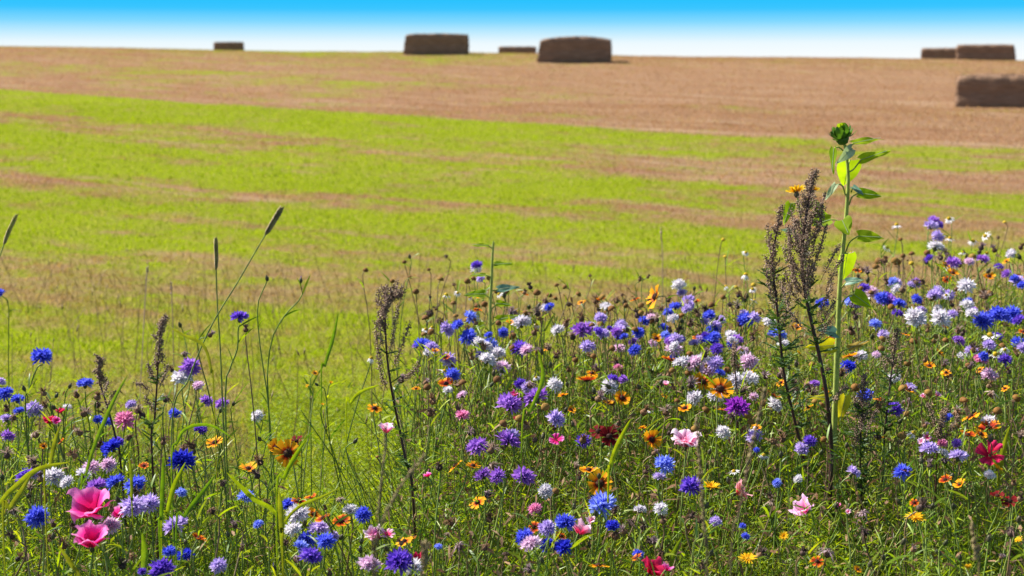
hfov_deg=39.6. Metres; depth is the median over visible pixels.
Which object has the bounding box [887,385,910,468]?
seed head
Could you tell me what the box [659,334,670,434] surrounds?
cornflower
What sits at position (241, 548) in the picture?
withered cornflower
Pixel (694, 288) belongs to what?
cornflower bud
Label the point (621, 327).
cornflower
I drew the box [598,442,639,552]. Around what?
cornflower bud
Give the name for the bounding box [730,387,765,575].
dry stalk
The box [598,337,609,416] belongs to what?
cornflower bud
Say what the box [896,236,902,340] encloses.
seed head
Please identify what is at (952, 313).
cornflower
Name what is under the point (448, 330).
cornflower
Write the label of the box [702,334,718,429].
cornflower
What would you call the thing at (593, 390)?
cornflower bud
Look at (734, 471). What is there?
chamomile
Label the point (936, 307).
cornflower
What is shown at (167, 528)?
cornflower
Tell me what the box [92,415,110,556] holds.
cornflower
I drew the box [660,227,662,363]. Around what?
dry stalk
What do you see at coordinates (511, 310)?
withered cornflower
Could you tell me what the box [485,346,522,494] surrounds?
cornflower
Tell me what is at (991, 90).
straw bale
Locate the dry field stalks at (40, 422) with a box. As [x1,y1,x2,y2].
[0,242,1023,514]
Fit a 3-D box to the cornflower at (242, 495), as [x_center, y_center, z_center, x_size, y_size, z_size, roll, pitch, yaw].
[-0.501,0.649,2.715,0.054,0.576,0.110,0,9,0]
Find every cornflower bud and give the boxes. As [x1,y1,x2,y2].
[0,463,29,575]
[19,385,36,540]
[21,493,62,575]
[45,383,74,530]
[45,481,93,573]
[46,391,78,549]
[49,391,77,560]
[50,532,61,575]
[68,476,98,564]
[83,514,97,575]
[107,496,131,575]
[156,525,187,575]
[178,322,208,561]
[191,502,218,575]
[192,449,226,563]
[217,407,243,508]
[225,531,237,575]
[228,381,248,543]
[230,517,261,575]
[234,432,274,573]
[257,275,281,575]
[267,274,310,565]
[270,561,279,575]
[285,514,308,566]
[315,383,351,550]
[319,533,343,575]
[345,438,382,571]
[348,544,389,575]
[358,534,371,575]
[384,528,407,575]
[396,253,418,446]
[417,469,455,575]
[445,468,460,575]
[471,423,501,529]
[479,376,500,556]
[480,294,498,412]
[482,369,505,527]
[483,365,510,479]
[488,292,506,440]
[516,394,536,534]
[517,304,547,442]
[520,432,548,557]
[522,319,534,433]
[531,302,551,458]
[532,546,555,574]
[535,556,548,575]
[536,360,561,498]
[539,338,558,480]
[545,506,560,574]
[549,407,578,539]
[551,415,587,511]
[556,502,578,575]
[562,386,596,506]
[565,381,570,468]
[576,470,585,573]
[578,392,617,491]
[582,542,604,575]
[585,392,624,520]
[586,383,625,525]
[586,461,615,569]
[592,509,600,575]
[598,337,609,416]
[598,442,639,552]
[613,300,628,401]
[614,422,641,571]
[624,326,635,453]
[629,359,664,483]
[631,366,670,535]
[634,379,668,502]
[635,367,644,522]
[640,315,661,398]
[643,296,658,380]
[645,421,669,554]
[660,286,703,395]
[661,446,690,548]
[667,386,686,521]
[668,415,715,573]
[672,362,696,475]
[677,316,683,424]
[677,517,725,575]
[684,496,708,574]
[684,496,714,575]
[692,545,722,574]
[695,448,713,550]
[701,447,719,572]
[708,476,731,575]
[711,315,745,398]
[715,317,729,380]
[717,442,761,538]
[727,413,753,556]
[738,293,748,368]
[738,425,786,569]
[765,451,788,575]
[770,364,792,536]
[774,449,822,571]
[784,540,822,575]
[794,360,811,422]
[797,422,821,492]
[806,488,838,570]
[814,408,844,545]
[824,442,853,547]
[834,298,850,412]
[837,501,859,573]
[850,277,869,353]
[864,549,881,575]
[865,333,876,460]
[876,495,916,575]
[877,418,908,540]
[880,456,926,571]
[881,554,911,575]
[887,536,928,575]
[901,497,924,573]
[911,379,953,535]
[915,497,945,570]
[921,327,954,444]
[931,326,952,441]
[932,473,953,575]
[934,548,958,575]
[935,539,958,575]
[942,548,961,575]
[948,391,964,540]
[949,503,965,575]
[954,250,975,380]
[956,331,980,424]
[960,402,994,531]
[963,249,981,351]
[982,266,1001,375]
[983,534,991,575]
[1001,514,1020,575]
[1003,484,1016,574]
[1005,330,1023,415]
[1017,253,1023,266]
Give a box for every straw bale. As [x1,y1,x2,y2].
[213,41,244,50]
[403,33,468,54]
[498,45,536,53]
[536,36,612,62]
[920,47,955,58]
[952,73,1023,107]
[955,44,1015,60]
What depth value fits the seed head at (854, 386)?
3.29 m
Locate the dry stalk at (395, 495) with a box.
[372,453,426,575]
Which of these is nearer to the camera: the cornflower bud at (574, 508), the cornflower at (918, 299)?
the cornflower bud at (574, 508)
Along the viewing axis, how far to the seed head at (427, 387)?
3.27 m
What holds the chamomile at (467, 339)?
on the ground at (438, 91)
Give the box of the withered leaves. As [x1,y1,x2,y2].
[0,249,1023,575]
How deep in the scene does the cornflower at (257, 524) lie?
2.59 m
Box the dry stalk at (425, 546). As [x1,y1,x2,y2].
[420,539,429,575]
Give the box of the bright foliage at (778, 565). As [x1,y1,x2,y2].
[0,239,1023,575]
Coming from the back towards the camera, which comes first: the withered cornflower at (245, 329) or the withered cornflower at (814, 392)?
the withered cornflower at (814, 392)
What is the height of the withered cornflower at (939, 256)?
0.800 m
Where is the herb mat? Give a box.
[222,379,493,575]
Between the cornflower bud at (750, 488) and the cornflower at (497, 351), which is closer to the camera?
the cornflower bud at (750, 488)
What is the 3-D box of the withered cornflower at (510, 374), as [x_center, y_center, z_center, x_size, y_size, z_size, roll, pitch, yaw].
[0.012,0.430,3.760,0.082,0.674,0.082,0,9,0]
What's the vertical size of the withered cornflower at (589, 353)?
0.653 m
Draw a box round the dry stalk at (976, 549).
[969,521,979,575]
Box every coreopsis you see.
[30,440,46,566]
[58,430,92,539]
[138,452,170,575]
[175,532,205,575]
[198,435,234,575]
[232,461,268,575]
[243,438,285,575]
[272,439,337,575]
[285,493,324,575]
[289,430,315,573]
[291,497,313,575]
[302,370,322,565]
[306,507,326,575]
[309,503,342,575]
[326,505,359,575]
[366,400,393,551]
[385,527,415,551]
[396,386,420,522]
[396,536,413,550]
[417,344,447,532]
[423,353,449,432]
[427,377,452,540]
[429,460,467,575]
[451,458,496,567]
[469,488,485,575]
[473,308,485,462]
[476,288,493,437]
[506,314,533,494]
[512,513,543,575]
[514,289,528,391]
[530,345,550,470]
[543,393,581,518]
[551,405,577,496]
[551,512,570,575]
[570,294,586,425]
[572,468,612,562]
[575,375,596,477]
[579,419,619,551]
[579,466,597,565]
[583,560,609,575]
[586,370,614,517]
[589,440,616,575]
[590,290,615,346]
[599,425,623,575]
[603,399,612,527]
[609,423,626,575]
[614,390,632,559]
[622,297,654,415]
[631,553,647,575]
[635,417,663,557]
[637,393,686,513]
[643,420,670,547]
[646,281,676,454]
[652,333,674,440]
[662,355,675,435]
[678,399,712,511]
[684,323,704,442]
[691,371,719,511]
[695,407,732,557]
[698,374,733,557]
[720,392,741,532]
[748,364,781,505]
[751,420,778,572]
[763,390,780,455]
[776,380,786,545]
[785,399,822,544]
[792,323,813,482]
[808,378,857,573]
[810,548,842,575]
[824,329,849,476]
[825,349,870,477]
[842,557,861,575]
[844,427,883,571]
[845,268,861,354]
[861,393,893,524]
[888,381,918,563]
[900,459,936,573]
[902,332,922,470]
[904,355,934,486]
[909,499,935,575]
[911,325,948,467]
[916,342,947,546]
[922,474,983,575]
[930,369,950,514]
[935,263,958,354]
[940,276,953,386]
[941,252,951,355]
[942,478,993,575]
[957,410,984,531]
[960,430,983,568]
[967,358,983,478]
[969,427,995,564]
[974,490,1003,574]
[975,420,1002,493]
[982,269,1002,418]
[992,258,1011,349]
[994,495,1017,574]
[997,273,1023,345]
[1001,385,1010,542]
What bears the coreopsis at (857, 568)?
on the ground at (438, 91)
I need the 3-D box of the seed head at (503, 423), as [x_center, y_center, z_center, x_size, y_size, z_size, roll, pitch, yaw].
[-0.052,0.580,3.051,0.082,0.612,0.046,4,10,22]
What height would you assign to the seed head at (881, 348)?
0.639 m
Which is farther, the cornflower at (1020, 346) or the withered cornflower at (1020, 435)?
the cornflower at (1020, 346)
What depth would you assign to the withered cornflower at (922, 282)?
4.09 m
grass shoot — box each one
[0,462,67,504]
[2,475,30,575]
[43,426,59,575]
[58,545,80,575]
[81,375,127,575]
[128,450,134,573]
[141,533,147,575]
[158,454,164,560]
[160,462,185,559]
[171,328,219,556]
[171,423,233,575]
[175,474,215,574]
[226,472,280,544]
[276,438,306,575]
[278,492,283,575]
[281,488,338,567]
[321,312,338,563]
[346,385,378,572]
[520,351,544,566]
[606,420,629,575]
[667,537,681,575]
[993,426,1009,574]
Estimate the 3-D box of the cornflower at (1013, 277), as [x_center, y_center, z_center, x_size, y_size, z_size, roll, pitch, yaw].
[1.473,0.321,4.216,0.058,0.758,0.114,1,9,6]
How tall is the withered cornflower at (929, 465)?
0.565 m
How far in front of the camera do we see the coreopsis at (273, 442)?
2.99 m
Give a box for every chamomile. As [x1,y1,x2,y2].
[322,356,373,560]
[406,326,433,481]
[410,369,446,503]
[421,328,442,471]
[437,279,462,442]
[443,295,455,446]
[457,289,487,444]
[470,285,495,413]
[497,289,521,376]
[510,376,539,508]
[529,318,545,429]
[648,405,673,558]
[699,315,717,422]
[707,469,744,575]
[709,275,734,351]
[717,425,768,575]
[732,453,766,565]
[734,243,757,312]
[739,343,748,439]
[741,265,751,353]
[744,287,755,363]
[798,247,816,367]
[807,363,837,483]
[863,297,873,374]
[872,238,889,325]
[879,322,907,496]
[879,407,901,510]
[882,223,901,320]
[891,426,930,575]
[938,286,971,427]
[941,214,962,369]
[944,236,954,331]
[958,249,968,345]
[963,231,992,327]
[967,231,978,338]
[981,354,999,438]
[982,332,1008,438]
[983,247,989,360]
[985,343,1009,469]
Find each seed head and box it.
[353,268,374,477]
[375,455,391,559]
[378,276,417,465]
[380,271,406,468]
[402,260,438,448]
[402,288,419,502]
[416,268,430,441]
[416,331,436,467]
[417,377,440,548]
[419,318,439,480]
[420,272,448,449]
[422,315,443,462]
[436,293,463,472]
[444,294,472,535]
[445,364,459,452]
[453,303,480,483]
[453,314,462,402]
[453,378,486,572]
[458,379,501,535]
[459,318,468,422]
[464,271,474,406]
[466,301,487,418]
[468,276,485,419]
[470,289,497,409]
[477,420,506,571]
[480,320,501,453]
[481,338,493,491]
[486,276,511,387]
[488,376,519,518]
[492,332,531,528]
[496,309,516,421]
[499,290,517,426]
[505,345,533,501]
[512,406,529,517]
[515,415,535,528]
[519,311,534,425]
[527,289,541,414]
[528,293,555,459]
[536,317,542,448]
[537,403,549,520]
[539,277,570,404]
[542,488,558,575]
[544,357,577,535]
[547,290,567,391]
[554,283,578,418]
[571,352,596,462]
[572,289,580,412]
[584,321,603,460]
[584,329,628,482]
[585,314,607,415]
[597,310,614,395]
[599,294,614,364]
[607,302,628,374]
[607,345,615,421]
[608,305,643,424]
[608,400,629,568]
[612,429,639,540]
[625,302,646,437]
[626,327,641,489]
[631,310,643,451]
[641,317,663,457]
[669,367,685,509]
[669,398,694,536]
[671,425,698,565]
[676,351,692,476]
[677,365,690,522]
[679,311,692,425]
[695,407,719,544]
[703,363,717,503]
[707,299,719,352]
[714,238,729,308]
[720,285,739,343]
[720,293,730,447]
[720,367,730,478]
[721,249,740,357]
[727,411,751,572]
[740,417,783,553]
[744,400,767,490]
[746,281,762,435]
[747,311,761,417]
[789,403,801,523]
[805,399,816,480]
[809,361,828,465]
[809,424,829,549]
[816,402,839,528]
[844,383,859,522]
[849,304,895,483]
[855,286,863,373]
[862,360,910,484]
[863,409,922,546]
[865,257,881,336]
[868,290,873,386]
[869,346,884,437]
[872,264,887,347]
[873,336,894,486]
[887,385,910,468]
[890,336,935,500]
[891,255,903,398]
[893,260,905,381]
[893,431,910,558]
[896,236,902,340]
[899,261,914,367]
[900,253,913,379]
[905,338,917,495]
[909,251,933,357]
[913,302,921,416]
[915,250,930,358]
[917,387,937,536]
[931,334,938,427]
[934,337,948,472]
[940,370,954,520]
[942,397,967,566]
[948,354,969,522]
[948,423,967,536]
[952,253,975,323]
[962,398,973,572]
[974,371,998,456]
[987,290,1013,416]
[989,221,1007,290]
[989,343,1006,411]
[989,407,1015,546]
[993,346,1016,489]
[1008,394,1023,558]
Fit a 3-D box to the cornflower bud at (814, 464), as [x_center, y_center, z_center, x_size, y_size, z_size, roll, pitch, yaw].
[0.593,0.603,3.095,0.072,0.540,0.142,-7,11,-38]
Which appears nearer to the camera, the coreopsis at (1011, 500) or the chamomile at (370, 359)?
the coreopsis at (1011, 500)
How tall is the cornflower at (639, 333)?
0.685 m
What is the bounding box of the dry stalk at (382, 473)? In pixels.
[375,425,386,575]
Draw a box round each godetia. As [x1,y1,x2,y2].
[41,411,76,555]
[43,415,67,536]
[50,403,83,572]
[66,486,114,575]
[72,520,111,575]
[110,504,132,575]
[355,522,386,575]
[370,527,390,574]
[375,423,394,575]
[380,528,412,574]
[394,552,420,575]
[418,472,446,553]
[504,412,541,496]
[510,383,536,476]
[548,433,563,528]
[566,518,590,575]
[584,499,610,572]
[622,556,664,575]
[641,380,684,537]
[650,559,673,575]
[669,428,701,571]
[726,478,752,575]
[788,493,825,575]
[815,499,840,575]
[845,501,865,573]
[908,437,933,573]
[913,425,937,543]
[915,389,944,500]
[923,390,941,525]
[975,440,1008,572]
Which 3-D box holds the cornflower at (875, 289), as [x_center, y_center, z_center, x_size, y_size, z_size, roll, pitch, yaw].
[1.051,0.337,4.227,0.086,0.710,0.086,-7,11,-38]
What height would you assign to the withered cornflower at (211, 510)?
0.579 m
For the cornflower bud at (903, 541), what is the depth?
2.51 m
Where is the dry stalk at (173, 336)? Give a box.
[170,281,174,428]
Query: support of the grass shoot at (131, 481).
on the ground at (438, 91)
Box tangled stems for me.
[0,244,1023,575]
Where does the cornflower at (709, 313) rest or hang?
on the ground at (438, 91)
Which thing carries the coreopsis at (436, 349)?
on the ground at (438, 91)
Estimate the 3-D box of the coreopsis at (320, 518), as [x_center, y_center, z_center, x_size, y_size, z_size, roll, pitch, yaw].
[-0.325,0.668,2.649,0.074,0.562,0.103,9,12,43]
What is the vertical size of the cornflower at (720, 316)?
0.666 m
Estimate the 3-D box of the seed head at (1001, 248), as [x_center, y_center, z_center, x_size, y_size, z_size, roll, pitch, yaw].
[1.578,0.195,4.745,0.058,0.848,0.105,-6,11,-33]
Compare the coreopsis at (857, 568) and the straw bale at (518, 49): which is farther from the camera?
the straw bale at (518, 49)
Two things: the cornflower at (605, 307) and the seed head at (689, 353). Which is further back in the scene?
the cornflower at (605, 307)
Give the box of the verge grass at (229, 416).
[0,358,796,569]
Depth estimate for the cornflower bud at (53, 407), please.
3.13 m
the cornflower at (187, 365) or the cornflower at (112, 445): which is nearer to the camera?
the cornflower at (112, 445)
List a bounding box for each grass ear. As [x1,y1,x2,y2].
[0,214,18,255]
[171,206,283,569]
[213,236,229,572]
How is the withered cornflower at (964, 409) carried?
on the ground at (438, 91)
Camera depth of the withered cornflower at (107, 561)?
2.44 m
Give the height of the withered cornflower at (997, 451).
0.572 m
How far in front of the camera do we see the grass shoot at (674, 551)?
2.45 m
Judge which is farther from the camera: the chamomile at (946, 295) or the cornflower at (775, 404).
the chamomile at (946, 295)
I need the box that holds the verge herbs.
[0,348,1012,573]
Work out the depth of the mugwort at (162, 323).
2.86 m
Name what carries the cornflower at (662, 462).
on the ground at (438, 91)
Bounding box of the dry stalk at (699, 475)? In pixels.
[695,417,707,575]
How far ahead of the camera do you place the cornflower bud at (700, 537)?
2.44 m
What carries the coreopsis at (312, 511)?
on the ground at (438, 91)
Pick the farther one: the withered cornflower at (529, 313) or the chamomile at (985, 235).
the chamomile at (985, 235)
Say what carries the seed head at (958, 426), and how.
on the ground at (438, 91)
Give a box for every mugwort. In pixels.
[92,353,129,568]
[133,313,169,559]
[372,279,422,575]
[729,341,739,532]
[757,201,824,563]
[779,168,851,572]
[841,372,880,564]
[870,327,911,544]
[926,403,962,575]
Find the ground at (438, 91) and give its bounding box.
[0,47,1023,575]
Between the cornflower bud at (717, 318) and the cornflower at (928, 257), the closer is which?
the cornflower bud at (717, 318)
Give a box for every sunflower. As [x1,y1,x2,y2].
[463,241,519,498]
[781,185,826,517]
[800,122,890,534]
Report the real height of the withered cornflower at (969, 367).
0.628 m
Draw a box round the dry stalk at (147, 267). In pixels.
[138,262,148,426]
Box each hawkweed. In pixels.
[295,367,324,565]
[309,381,339,570]
[319,403,360,567]
[700,480,734,575]
[737,552,766,575]
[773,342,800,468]
[778,526,804,575]
[904,511,938,573]
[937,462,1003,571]
[942,549,991,575]
[1005,536,1023,569]
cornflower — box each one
[0,288,19,402]
[0,377,12,552]
[0,386,20,483]
[0,403,23,521]
[0,414,20,459]
[0,429,15,567]
[0,446,28,575]
[3,398,31,571]
[4,529,41,575]
[5,406,45,553]
[6,507,41,575]
[6,551,23,575]
[7,394,25,553]
[8,400,37,555]
[15,467,55,574]
[16,464,56,561]
[19,399,43,569]
[19,502,64,575]
[20,347,52,555]
[21,430,43,574]
[25,438,49,571]
[25,471,39,575]
[25,480,38,575]
[26,455,46,546]
[36,387,81,523]
[36,400,50,531]
[36,471,48,574]
[38,532,79,575]
[42,467,71,574]
[47,518,60,575]
[52,522,80,575]
[55,467,91,575]
[57,536,71,574]
[58,403,76,553]
[60,472,90,575]
[65,448,99,575]
[68,427,108,539]
[70,405,92,487]
[72,388,97,555]
[75,437,103,575]
[75,459,101,567]
[76,377,93,460]
[82,477,121,572]
[86,396,114,505]
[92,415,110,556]
[92,436,129,570]
[92,445,107,567]
[93,390,107,514]
[96,545,113,575]
[98,417,112,519]
[98,516,131,575]
[99,456,120,573]
[100,433,138,566]
[106,474,136,575]
[108,410,135,571]
[108,434,136,569]
[108,494,147,575]
[108,503,132,575]
[110,553,138,575]
[111,553,140,575]
[124,475,147,573]
[125,399,151,542]
[125,485,144,559]
[130,393,140,546]
[131,403,143,540]
[136,405,170,558]
[138,567,171,575]
[139,492,175,561]
[140,431,167,561]
[148,553,184,575]
[153,386,175,515]
[162,515,187,575]
[162,545,176,575]
[164,487,210,575]
[166,370,202,560]
[166,448,212,575]
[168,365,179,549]
[168,407,183,572]
[171,351,214,501]
[171,381,199,572]
[177,548,194,575]
[178,357,201,560]
[178,443,221,575]
[184,438,206,574]
[186,498,222,572]
[192,380,205,566]
[193,426,232,558]
[196,394,241,564]
[197,323,235,567]
[198,506,235,575]
[209,557,227,575]
[211,477,232,575]
[213,397,231,561]
[224,310,257,575]
[230,520,257,575]
[231,409,268,571]
[233,489,264,575]
[239,542,245,575]
[243,324,268,573]
[250,462,282,575]
[252,451,294,573]
[253,520,279,575]
[261,498,298,571]
[276,498,302,571]
[278,538,288,575]
[280,531,315,575]
[284,521,301,572]
[285,547,323,575]
[286,503,321,575]
[289,539,327,575]
[290,554,306,575]
[306,528,337,575]
[307,520,329,575]
[320,530,339,575]
[322,504,356,575]
[326,567,332,575]
[334,509,353,575]
[336,490,350,575]
[340,503,360,575]
[354,505,378,575]
[355,554,383,575]
[381,546,414,575]
[393,373,416,518]
[396,528,421,575]
[405,343,422,505]
[405,557,423,575]
[406,338,437,493]
[408,306,447,493]
[412,308,433,464]
[413,337,442,483]
[413,349,447,496]
[413,408,439,564]
[417,377,431,524]
[418,320,454,490]
[420,390,450,547]
[426,255,450,414]
[426,407,438,538]
[428,294,440,440]
[430,461,453,575]
[433,352,456,498]
[434,543,446,575]
[435,319,445,482]
[438,317,443,497]
[439,283,461,432]
[439,532,450,575]
[443,386,493,562]
[443,516,460,575]
[444,367,485,537]
[445,352,475,504]
[446,352,499,498]
[446,541,468,575]
[448,390,469,564]
[448,409,476,542]
[451,319,470,462]
[451,380,467,506]
[453,404,487,575]
[458,328,488,424]
[459,309,482,425]
[461,466,492,573]
[462,324,489,511]
[464,265,494,418]
[464,427,494,566]
[465,436,489,555]
[466,336,479,481]
[467,318,485,464]
[467,338,501,536]
[468,337,499,459]
[471,260,482,384]
[471,489,495,568]
[472,351,488,491]
[474,512,492,575]
[475,273,496,419]
[477,306,519,466]
[477,327,509,450]
[477,332,492,516]
[477,543,501,575]
[478,341,504,505]
[479,341,507,493]
[479,440,499,570]
[480,429,520,570]
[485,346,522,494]
[486,467,509,575]
[488,461,504,574]
[493,354,512,459]
[493,359,515,561]
[494,392,533,533]
[498,377,525,545]
[498,465,536,563]
[500,501,553,566]
[500,552,507,575]
[501,428,532,572]
[507,314,531,436]
[507,328,525,481]
[509,535,552,575]
[510,288,526,388]
[510,326,539,518]
[510,346,539,521]
[510,528,542,573]
[511,339,531,461]
[511,422,556,567]
[511,434,540,566]
[513,343,539,501]
[517,387,551,516]
[518,561,531,575]
[519,381,539,497]
[519,391,529,467]
[521,420,530,569]
[524,380,559,554]
[524,395,563,511]
[525,282,535,414]
[525,309,537,387]
[529,305,545,414]
[534,519,556,575]
[535,304,548,424]
[535,376,563,509]
[536,409,564,536]
[537,538,557,574]
[538,478,569,574]
[540,297,550,414]
[543,331,575,457]
[544,303,557,408]
[544,343,560,480]
[544,348,562,440]
[545,351,561,496]
[550,317,569,475]
[550,323,574,462]
[553,352,589,461]
[554,513,589,575]
[555,533,595,575]
[560,274,594,397]
[560,365,573,514]
[560,432,601,573]
[561,301,577,411]
[562,461,580,568]
[567,321,596,409]
[568,321,596,428]
[574,305,609,444]
[574,311,588,430]
[575,352,597,461]
[575,433,592,510]
[576,473,590,575]
[577,339,596,404]
[579,344,598,443]
[580,293,600,408]
[580,379,618,506]
[580,490,628,573]
[583,308,607,453]
[586,548,611,575]
[588,371,632,489]
[590,363,601,455]
[590,390,606,466]
[591,302,608,376]
[592,325,612,440]
[592,327,602,481]
[592,497,620,575]
[594,323,608,420]
[594,504,619,575]
[597,328,616,477]
[599,301,610,411]
[601,343,624,417]
[601,531,625,575]
[603,326,633,417]
[605,327,644,407]
[609,325,630,427]
[609,416,646,537]
[610,318,629,398]
[610,357,628,493]
[611,296,621,414]
[611,364,633,462]
[612,324,635,488]
[612,365,624,486]
[614,335,632,446]
[615,530,644,575]
[617,493,642,572]
[617,523,636,575]
[618,344,641,479]
[618,368,647,495]
[619,333,627,474]
[622,465,657,557]
[625,338,642,442]
[625,517,641,575]
[628,270,649,360]
[629,336,647,406]
[633,308,642,451]
[633,404,673,530]
[633,504,652,559]
[634,309,673,427]
[635,275,651,406]
[636,305,664,409]
[637,379,669,518]
[638,316,663,419]
[638,325,656,413]
[638,519,651,572]
[642,313,661,448]
[642,404,673,543]
[643,449,658,559]
[644,326,678,493]
[644,339,661,516]
[644,370,682,491]
[645,535,658,551]
[646,454,675,558]
[646,472,679,572]
[648,501,668,575]
[649,312,680,427]
[649,336,672,446]
[650,536,661,558]
[651,294,672,407]
[653,322,673,435]
[656,302,681,405]
[656,548,677,575]
[657,427,687,570]
[658,382,682,525]
[658,514,671,555]
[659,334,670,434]
[660,330,682,416]
[660,343,693,430]
[663,308,681,461]
[663,332,682,453]
[664,317,697,448]
[665,375,700,518]
[667,311,687,428]
[667,324,682,441]
[668,332,689,442]
[669,340,682,464]
[670,354,681,416]
[670,355,689,442]
[671,279,689,333]
[672,355,716,527]
[676,289,687,415]
[676,299,694,387]
[679,380,707,523]
[679,469,709,573]
[679,510,696,575]
[680,291,700,398]
[680,294,711,424]
[681,304,700,389]
[681,333,707,449]
[684,355,703,472]
[686,339,700,421]
[686,348,710,500]
[687,308,704,415]
[687,389,695,525]
[690,311,712,378]
[690,513,715,575]
[691,309,715,405]
[693,344,720,473]
[695,353,728,473]
[695,425,731,553]
[696,559,708,575]
[697,362,724,485]
[697,508,729,575]
[699,331,721,352]
[700,302,715,423]
[700,331,724,440]
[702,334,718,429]
[703,324,721,442]
[703,336,737,454]
[706,340,725,480]
[706,354,731,501]
[707,388,723,479]
[708,320,734,421]
[710,314,726,420]
[713,410,746,509]
[714,368,728,466]
[715,309,748,410]
[717,388,758,550]
[718,300,742,454]
[718,524,755,575]
[719,434,761,558]
[721,293,752,361]
[721,342,757,461]
[723,329,736,425]
[724,365,749,516]
[724,396,750,569]
[725,302,737,401]
[726,522,749,575]
[727,333,743,368]
[728,319,741,406]
[731,424,748,518]
[732,369,758,498]
[733,312,763,396]
[735,289,743,383]
[737,345,761,483]
[737,382,750,484]
[738,346,760,480]
[742,438,778,569]
[744,311,763,419]
[744,428,794,569]
[745,328,786,458]
[745,546,769,572]
[746,386,798,543]
[749,332,778,449]
[749,491,780,575]
[750,368,769,494]
[756,473,785,574]
[760,396,783,540]
[762,317,783,431]
[766,499,781,575]
[769,339,789,522]
[769,367,786,479]
[773,438,805,575]
[775,432,809,558]
[778,379,807,466]
[784,380,819,514]
[787,441,809,573]
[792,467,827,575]
[793,380,812,531]
[795,547,807,575]
[798,428,817,541]
[800,386,835,501]
[814,298,847,467]
[815,365,840,490]
[817,548,836,575]
[825,360,868,498]
[831,265,867,386]
[835,259,859,337]
[837,465,871,573]
[839,365,859,510]
[842,297,850,394]
[842,302,858,435]
[844,302,872,406]
[844,509,869,575]
[845,350,867,503]
[847,303,857,458]
[847,463,879,573]
[848,325,859,488]
[850,309,861,398]
[851,274,867,365]
[855,526,901,575]
[856,388,875,575]
[858,283,894,421]
[859,266,874,373]
[860,285,879,382]
[860,376,876,501]
[866,318,884,449]
[868,374,904,508]
[870,291,902,427]
[871,278,898,364]
[871,326,889,490]
[871,350,899,550]
[872,398,884,530]
[872,429,884,557]
[873,308,903,390]
[875,291,893,345]
[877,273,897,388]
[877,382,916,511]
[877,438,903,575]
[878,258,889,324]
[879,253,893,384]
[879,294,898,445]
[882,397,911,540]
[883,277,905,372]
[884,463,914,573]
[885,298,906,492]
[885,310,906,373]
[888,281,920,388]
[888,402,927,522]
[890,284,911,379]
[892,282,919,449]
[894,421,928,573]
[897,279,924,372]
[903,306,932,494]
[904,294,929,441]
[904,496,930,575]
[905,277,921,364]
[905,306,926,389]
[910,278,926,424]
[910,545,918,575]
[911,215,939,344]
[911,441,939,568]
[914,230,944,284]
[915,285,945,457]
[915,452,946,565]
[916,254,937,378]
[916,355,947,474]
[919,325,953,402]
[922,241,944,358]
[922,257,932,303]
[922,458,936,574]
[923,219,939,345]
[923,457,955,571]
[924,250,945,398]
[925,216,946,311]
[925,308,952,408]
[926,289,941,400]
[927,297,939,363]
[927,329,966,494]
[928,413,957,544]
[929,357,949,425]
[931,277,977,424]
[932,448,953,574]
[933,256,961,376]
[933,299,959,405]
[933,300,958,407]
[933,341,981,480]
[933,371,952,532]
[934,253,949,328]
[934,449,969,573]
[935,407,963,519]
[937,439,948,563]
[939,420,967,563]
[940,289,955,397]
[941,309,962,434]
[942,247,960,306]
[943,285,958,399]
[945,255,976,424]
[946,405,976,501]
[947,257,974,389]
[948,335,964,467]
[949,298,974,443]
[951,306,963,395]
[952,260,963,376]
[952,310,994,421]
[952,318,973,407]
[954,344,993,465]
[955,297,972,388]
[955,339,995,482]
[956,351,968,426]
[960,306,979,421]
[960,407,982,538]
[963,362,974,503]
[964,253,967,345]
[966,353,991,537]
[967,305,1010,396]
[971,235,1001,358]
[971,242,987,333]
[971,254,992,371]
[971,309,995,443]
[971,415,996,555]
[972,263,1004,367]
[974,287,991,359]
[975,349,1008,544]
[975,436,997,566]
[977,332,1003,367]
[977,434,992,568]
[978,290,996,415]
[979,367,998,470]
[981,317,1002,406]
[981,345,1000,469]
[981,469,996,554]
[982,380,997,516]
[985,390,1013,510]
[986,350,1006,482]
[987,412,1012,550]
[989,244,1005,342]
[991,552,1005,575]
[993,353,1012,482]
[994,429,1023,570]
[995,270,1002,341]
[995,348,1019,483]
[995,476,1021,575]
[997,281,1023,433]
[999,248,1018,355]
[999,341,1023,406]
[1000,305,1021,407]
[1000,335,1023,425]
[1000,342,1023,536]
[1000,527,1023,575]
[1001,263,1016,364]
[1002,247,1016,355]
[1002,366,1021,509]
[1006,242,1023,338]
[1008,271,1019,362]
[1009,274,1023,398]
[1011,314,1023,446]
[1015,492,1023,550]
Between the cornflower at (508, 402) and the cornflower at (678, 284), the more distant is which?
the cornflower at (678, 284)
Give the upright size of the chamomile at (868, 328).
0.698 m
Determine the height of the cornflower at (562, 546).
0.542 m
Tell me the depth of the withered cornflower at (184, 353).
3.60 m
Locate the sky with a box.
[0,0,1023,60]
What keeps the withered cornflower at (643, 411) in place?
on the ground at (438, 91)
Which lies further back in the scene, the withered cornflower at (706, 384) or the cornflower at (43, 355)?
the withered cornflower at (706, 384)

